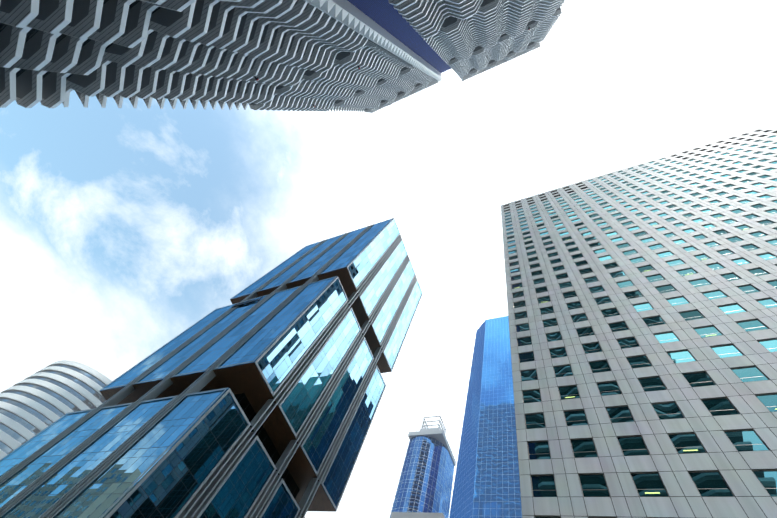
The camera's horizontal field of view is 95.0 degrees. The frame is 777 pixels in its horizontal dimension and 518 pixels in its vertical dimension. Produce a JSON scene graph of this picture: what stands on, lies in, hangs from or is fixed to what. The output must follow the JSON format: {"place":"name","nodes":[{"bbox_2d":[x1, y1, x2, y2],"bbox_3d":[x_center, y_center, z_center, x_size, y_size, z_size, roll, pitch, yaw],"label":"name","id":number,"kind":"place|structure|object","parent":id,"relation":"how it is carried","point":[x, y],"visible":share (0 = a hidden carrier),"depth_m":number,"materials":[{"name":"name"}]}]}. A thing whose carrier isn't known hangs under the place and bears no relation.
{"place":"outdoors","nodes":[
{"label":"outdoors","id":0,"kind":"place"},
{"bbox_2d":[0,360,111,458],"bbox_3d":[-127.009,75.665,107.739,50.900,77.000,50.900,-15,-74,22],"label":"round building","id":1,"kind":"structure","parent":0,"point":[31,406],"depth_m":118.88,"materials":[{"name":"white metal"},{"name":"glass"}]},
{"bbox_2d":[0,218,422,517],"bbox_3d":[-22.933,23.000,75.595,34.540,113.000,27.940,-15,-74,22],"label":"tower","id":2,"kind":"structure","parent":0,"point":[166,464],"depth_m":52.19,"materials":[{"name":"blue glass"}]},
{"bbox_2d":[0,224,416,517],"bbox_3d":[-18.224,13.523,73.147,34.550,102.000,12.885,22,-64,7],"label":"facade mullions","id":3,"kind":"object","parent":2,"relation":"on","point":[203,380],"visible":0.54,"depth_m":51.74,"materials":[{"name":"grey metal"}]},
{"bbox_2d":[232,297,262,307],"bbox_3d":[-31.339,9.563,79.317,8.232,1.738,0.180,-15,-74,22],"label":"glass railing","id":4,"kind":"object","parent":2,"relation":"attached to","point":[246,302],"visible":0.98,"depth_m":79.06,"materials":[{"name":"blue glass"}]},
{"bbox_2d":[0,0,565,112],"bbox_3d":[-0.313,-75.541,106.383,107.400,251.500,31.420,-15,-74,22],"label":"skyscraper","id":5,"kind":"structure","parent":0,"point":[54,53],"depth_m":79.58,"materials":[{"name":"concrete"},{"name":"glass"}]},
{"bbox_2d":[0,0,776,517],"label":"sky","id":6,"kind":"structure","parent":0,"point":[122,229],"materials":[{"name":"white"}]},
{"bbox_2d":[391,512,444,517],"bbox_3d":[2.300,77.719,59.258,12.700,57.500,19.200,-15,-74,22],"label":"block","id":7,"kind":"structure","parent":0,"point":[413,515],"depth_m":81.94,"materials":[{"name":"grey"}]},
{"bbox_2d":[390,416,455,517],"bbox_3d":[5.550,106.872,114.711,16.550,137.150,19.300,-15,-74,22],"label":"blue tower","id":8,"kind":"structure","parent":0,"point":[425,483],"depth_m":146.01,"materials":[{"name":"blue glass"}]},
{"bbox_2d":[449,316,521,517],"bbox_3d":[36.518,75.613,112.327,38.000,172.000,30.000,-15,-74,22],"label":"blue tower","id":9,"kind":"structure","parent":0,"point":[487,482],"depth_m":118.73,"materials":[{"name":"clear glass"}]},
{"bbox_2d":[501,128,776,517],"bbox_3d":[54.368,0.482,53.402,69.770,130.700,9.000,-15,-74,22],"label":"building","id":10,"kind":"structure","parent":0,"point":[642,306],"depth_m":40.89,"materials":[{"name":"concrete"}]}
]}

